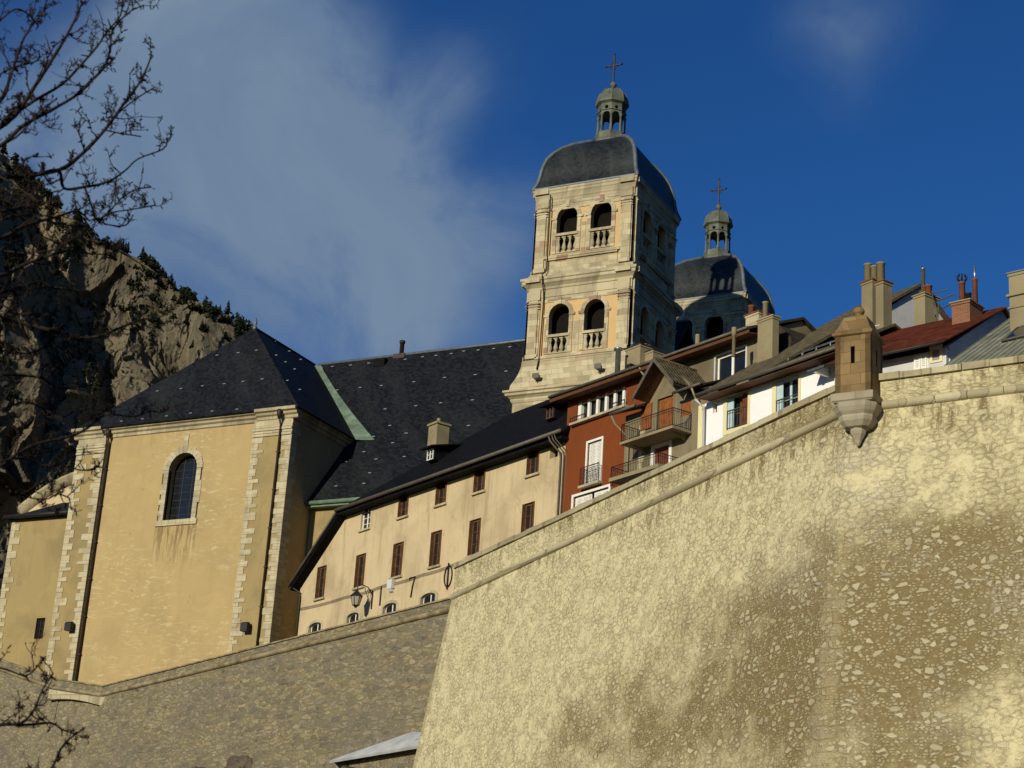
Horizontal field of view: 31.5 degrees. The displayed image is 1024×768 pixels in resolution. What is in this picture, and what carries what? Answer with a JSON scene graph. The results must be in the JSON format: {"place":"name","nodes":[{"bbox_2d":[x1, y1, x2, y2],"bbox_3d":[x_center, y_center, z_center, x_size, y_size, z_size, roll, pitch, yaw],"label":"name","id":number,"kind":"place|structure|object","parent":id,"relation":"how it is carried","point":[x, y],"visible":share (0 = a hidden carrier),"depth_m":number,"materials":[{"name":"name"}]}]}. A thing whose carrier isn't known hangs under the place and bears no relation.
{"place":"outdoors","nodes":[
{"label":"outdoors","id":0,"kind":"place"},
{"bbox_2d":[0,151,245,594],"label":"mountain","id":1,"kind":"structure","parent":0,"point":[132,364],"depth_m":882.74,"materials":[{"name":"grey stone"}]},
{"bbox_2d":[1,144,7,155],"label":"conifer","id":2,"kind":"object","parent":1,"relation":"on","point":[5,146],"visible":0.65,"depth_m":899.30,"materials":[{"name":"green plant"}]},
{"bbox_2d":[0,152,253,552],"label":"mountain scrub","id":3,"kind":"object","parent":1,"relation":"on","point":[190,294],"visible":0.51,"depth_m":897.99,"materials":[{"name":"green plant"}]},
{"bbox_2d":[123,241,131,252],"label":"conifer","id":4,"kind":"object","parent":1,"relation":"on","point":[128,248],"visible":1,"depth_m":905.91,"materials":[{"name":"green plant"}]},
{"bbox_2d":[137,246,145,258],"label":"conifer","id":5,"kind":"object","parent":1,"relation":"on","point":[141,255],"visible":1,"depth_m":904.69,"materials":[{"name":"green plant"}]},
{"bbox_2d":[166,274,173,287],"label":"conifer","id":6,"kind":"object","parent":1,"relation":"on","point":[171,278],"visible":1,"depth_m":903.56,"materials":[{"name":"green plant"}]},
{"bbox_2d":[200,324,207,331],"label":"conifer","id":7,"kind":"object","parent":1,"relation":"on","point":[204,329],"visible":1,"depth_m":888.28,"materials":[{"name":"green plant"}]},
{"bbox_2d":[223,301,232,314],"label":"conifer","id":8,"kind":"object","parent":1,"relation":"on","point":[227,311],"visible":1,"depth_m":899.78,"materials":[{"name":"green plant"}]},
{"bbox_2d":[225,314,230,323],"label":"conifer","id":9,"kind":"object","parent":1,"relation":"on","point":[228,318],"visible":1,"depth_m":896.11,"materials":[{"name":"green plant"}]},
{"bbox_2d":[0,0,1023,368],"label":"sky","id":10,"kind":"structure","parent":0,"point":[356,179],"materials":[{"name":"blue"}]},
{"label":"ground","id":11,"kind":"structure","parent":0,"visible":0},
{"bbox_2d":[0,0,187,767],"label":"bare tree","id":12,"kind":"object","parent":11,"relation":"on","point":[13,112],"visible":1,"depth_m":9.95,"materials":[{"name":"brown plant"}]},
{"bbox_2d":[0,597,451,767],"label":"wall","id":13,"kind":"structure","parent":11,"relation":"on","point":[322,698],"depth_m":113.47,"materials":[{"name":"grey stone"}]},
{"bbox_2d":[224,755,252,767],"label":"rock outcrop","id":14,"kind":"object","parent":13,"relation":"on","point":[236,761],"visible":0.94,"depth_m":111.46,"materials":[{"name":"brown stone"}]},
{"bbox_2d":[330,732,420,767],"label":"lean to shed","id":15,"kind":"object","parent":11,"relation":"on","point":[398,752],"visible":0.63,"depth_m":97.58,"materials":[{"name":"grey metal"}]},
{"bbox_2d":[413,355,1023,767],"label":"bastion wall","id":16,"kind":"structure","parent":11,"relation":"on","point":[807,583],"depth_m":66.06,"materials":[{"name":"stone"}]},
{"bbox_2d":[830,307,885,445],"bbox_3d":[12.470,-0.285,65.350,1.660,5.339,1.660,-7,-22,29],"label":"sentry turret","id":17,"kind":"object","parent":16,"relation":"on","point":[856,398],"visible":0.99,"depth_m":64.77,"materials":[{"name":"brown stone"}]},
{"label":"street","id":18,"kind":"structure","parent":0,"visible":0},
{"bbox_2d":[0,318,693,684],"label":"church","id":19,"kind":"structure","parent":18,"relation":"on","point":[192,530],"depth_m":142.63,"materials":[{"name":"paint"}]},
{"bbox_2d":[36,618,44,638],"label":"window","id":20,"kind":"structure","parent":19,"relation":"in","point":[41,622],"depth_m":146.96,"materials":[{"name":"black glass"}]},
{"bbox_2d":[64,622,73,630],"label":"floodlight","id":21,"kind":"object","parent":19,"relation":"attached to","point":[68,626],"visible":1,"depth_m":141.42,"materials":[{"name":"black metal"}]},
{"bbox_2d":[169,456,196,519],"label":"window","id":22,"kind":"structure","parent":19,"relation":"in","point":[185,472],"depth_m":142.90,"materials":[{"name":"blue glass"}]},
{"bbox_2d":[240,622,250,631],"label":"floodlight","id":23,"kind":"object","parent":19,"relation":"attached to","point":[244,626],"visible":1,"depth_m":133.93,"materials":[{"name":"black metal"}]},
{"bbox_2d":[287,399,570,635],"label":"beige building","id":24,"kind":"structure","parent":18,"relation":"on","point":[444,504],"depth_m":118.11,"materials":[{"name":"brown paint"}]},
{"bbox_2d":[310,623,320,631],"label":"window","id":25,"kind":"structure","parent":24,"relation":"in","point":[316,627],"depth_m":126.91,"materials":[{"name":"glass"}]},
{"bbox_2d":[313,562,328,601],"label":"window","id":26,"kind":"structure","parent":24,"relation":"in","point":[322,573],"depth_m":127.65,"materials":[{"name":"brown wood"}]},
{"bbox_2d":[348,613,358,622],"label":"window","id":27,"kind":"structure","parent":24,"relation":"in","point":[354,617],"depth_m":123.00,"materials":[{"name":"white paint"}]},
{"bbox_2d":[351,550,367,590],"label":"window","id":28,"kind":"structure","parent":24,"relation":"in","point":[361,561],"depth_m":123.67,"materials":[{"name":"brown wood"}]},
{"bbox_2d":[350,584,373,608],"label":"wall lantern","id":29,"kind":"object","parent":24,"relation":"attached to","point":[356,597],"depth_m":120.58,"materials":[{"name":"black metal"}]},
{"bbox_2d":[358,508,372,532],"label":"window","id":30,"kind":"structure","parent":24,"relation":"in","point":[367,518],"depth_m":124.76,"materials":[{"name":"white paint"}]},
{"bbox_2d":[300,563,453,609],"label":"cable","id":31,"kind":"object","parent":24,"relation":"attached to","point":[378,588],"visible":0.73,"depth_m":120.48,"materials":[{"name":"black metal"}]},
{"bbox_2d":[386,579,394,592],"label":"junction box","id":32,"kind":"object","parent":24,"relation":"attached to","point":[390,585],"visible":1,"depth_m":119.29,"materials":[{"name":"white plastic"}]},
{"bbox_2d":[385,603,395,612],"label":"window","id":33,"kind":"structure","parent":24,"relation":"in","point":[392,607],"depth_m":119.37,"materials":[{"name":"white paint"}]},
{"bbox_2d":[389,538,405,579],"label":"window","id":34,"kind":"structure","parent":24,"relation":"in","point":[398,553],"depth_m":120.04,"materials":[{"name":"brown wood"}]},
{"bbox_2d":[395,495,410,520],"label":"window","id":35,"kind":"structure","parent":24,"relation":"in","point":[403,510],"depth_m":121.13,"materials":[{"name":"brown wood"}]},
{"bbox_2d":[422,593,434,603],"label":"window","id":36,"kind":"structure","parent":24,"relation":"in","point":[431,597],"depth_m":115.92,"materials":[{"name":"white paint"}]},
{"bbox_2d":[427,448,433,460],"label":"window","id":37,"kind":"structure","parent":24,"relation":"in","point":[430,453],"depth_m":122.14,"materials":[{"name":"white glass"}]},
{"bbox_2d":[426,527,443,569],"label":"window","id":38,"kind":"structure","parent":24,"relation":"in","point":[436,539],"depth_m":116.56,"materials":[{"name":"brown wood"}]},
{"bbox_2d":[433,482,448,507],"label":"window","id":39,"kind":"structure","parent":24,"relation":"in","point":[441,491],"depth_m":117.66,"materials":[{"name":"brown wood"}]},
{"bbox_2d":[465,515,482,557],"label":"window","id":40,"kind":"structure","parent":24,"relation":"in","point":[474,541],"depth_m":113.26,"materials":[{"name":"brown wood"}]},
{"bbox_2d":[471,469,487,495],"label":"window","id":41,"kind":"structure","parent":24,"relation":"in","point":[479,478],"depth_m":114.34,"materials":[{"name":"brown wood"}]},
{"bbox_2d":[520,498,536,532],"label":"window","id":42,"kind":"structure","parent":24,"relation":"in","point":[528,512],"depth_m":109.08,"materials":[{"name":"brown wood"}]},
{"bbox_2d":[524,450,541,478],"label":"window","id":43,"kind":"structure","parent":24,"relation":"in","point":[533,461],"depth_m":110.02,"materials":[{"name":"brown wood"}]},
{"bbox_2d":[546,405,553,419],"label":"window","id":44,"kind":"structure","parent":24,"relation":"in","point":[550,410],"depth_m":111.89,"materials":[{"name":"brown wood"}]},
{"bbox_2d":[502,53,683,412],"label":"bell tower","id":45,"kind":"structure","parent":18,"relation":"on","point":[598,284],"depth_m":133.18,"materials":[{"name":"stone"}]},
{"bbox_2d":[532,373,539,382],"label":"floodlight","id":46,"kind":"object","parent":45,"relation":"attached to","point":[535,376],"visible":1,"depth_m":129.94,"materials":[{"name":"grey metal"}]},
{"bbox_2d":[594,363,601,373],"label":"floodlight","id":47,"kind":"object","parent":45,"relation":"attached to","point":[598,366],"visible":0.93,"depth_m":127.90,"materials":[{"name":"grey metal"}]},
{"bbox_2d":[609,356,729,486],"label":"grey house","id":48,"kind":"structure","parent":18,"relation":"on","point":[661,427],"depth_m":96.93,"materials":[{"name":"grey paint"}]},
{"bbox_2d":[655,445,668,464],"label":"door","id":49,"kind":"structure","parent":48,"relation":"in","point":[665,449],"depth_m":96.76,"materials":[{"name":"red wood"}]},
{"bbox_2d":[659,396,672,428],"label":"door","id":50,"kind":"structure","parent":48,"relation":"in","point":[667,403],"depth_m":97.38,"materials":[{"name":"orange wood"}]},
{"bbox_2d":[548,301,829,512],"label":"red house","id":51,"kind":"structure","parent":18,"relation":"on","point":[594,449],"depth_m":103.56,"materials":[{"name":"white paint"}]},
{"bbox_2d":[575,493,592,506],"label":"window","id":52,"kind":"structure","parent":51,"relation":"in","point":[584,498],"depth_m":104.75,"materials":[{"name":"white paint"}]},
{"bbox_2d":[578,436,603,489],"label":"window","id":53,"kind":"structure","parent":51,"relation":"in","point":[595,453],"depth_m":104.75,"materials":[{"name":"white paint"}]},
{"bbox_2d":[569,387,627,426],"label":"strip window","id":54,"kind":"structure","parent":51,"relation":"in","point":[598,407],"depth_m":105.75,"materials":[{"name":"white paint"}]},
{"bbox_2d":[594,488,607,497],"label":"window","id":55,"kind":"structure","parent":51,"relation":"in","point":[603,491],"depth_m":103.60,"materials":[{"name":"white paint"}]},
{"bbox_2d":[718,348,745,379],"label":"window","id":56,"kind":"structure","parent":51,"relation":"in","point":[728,365],"depth_m":97.14,"materials":[{"name":"glass"}]},
{"bbox_2d":[674,178,774,343],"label":"bell tower","id":57,"kind":"structure","parent":18,"relation":"on","point":[717,290],"depth_m":154.76,"materials":[{"name":"stone"}]},
{"bbox_2d":[695,261,948,448],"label":"white house","id":58,"kind":"structure","parent":18,"relation":"on","point":[770,390],"depth_m":90.85,"materials":[{"name":"paint"}]},
{"bbox_2d":[727,393,747,429],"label":"window","id":59,"kind":"structure","parent":58,"relation":"in","point":[733,403],"depth_m":91.23,"materials":[{"name":"brown wood"}]},
{"bbox_2d":[777,377,797,410],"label":"window","id":60,"kind":"structure","parent":58,"relation":"in","point":[790,387],"depth_m":88.57,"materials":[{"name":"white glass"}]},
{"bbox_2d":[929,289,955,320],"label":"television aerial","id":61,"kind":"object","parent":58,"relation":"attached to","point":[936,311],"visible":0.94,"depth_m":90.55,"materials":[{"name":"grey metal"}]},
{"bbox_2d":[824,265,1009,384],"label":"rusty roof house","id":62,"kind":"structure","parent":18,"relation":"on","point":[968,324],"depth_m":81.53,"materials":[{"name":"tile"}]},
{"bbox_2d":[914,353,928,369],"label":"window","id":63,"kind":"structure","parent":62,"relation":"in","point":[921,361],"depth_m":79.18,"materials":[{"name":"white paint"}]},
{"bbox_2d":[944,269,1023,365],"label":"green roof house","id":64,"kind":"structure","parent":18,"relation":"on","point":[1004,339],"depth_m":75.84,"materials":[{"name":"metal"}]}
]}

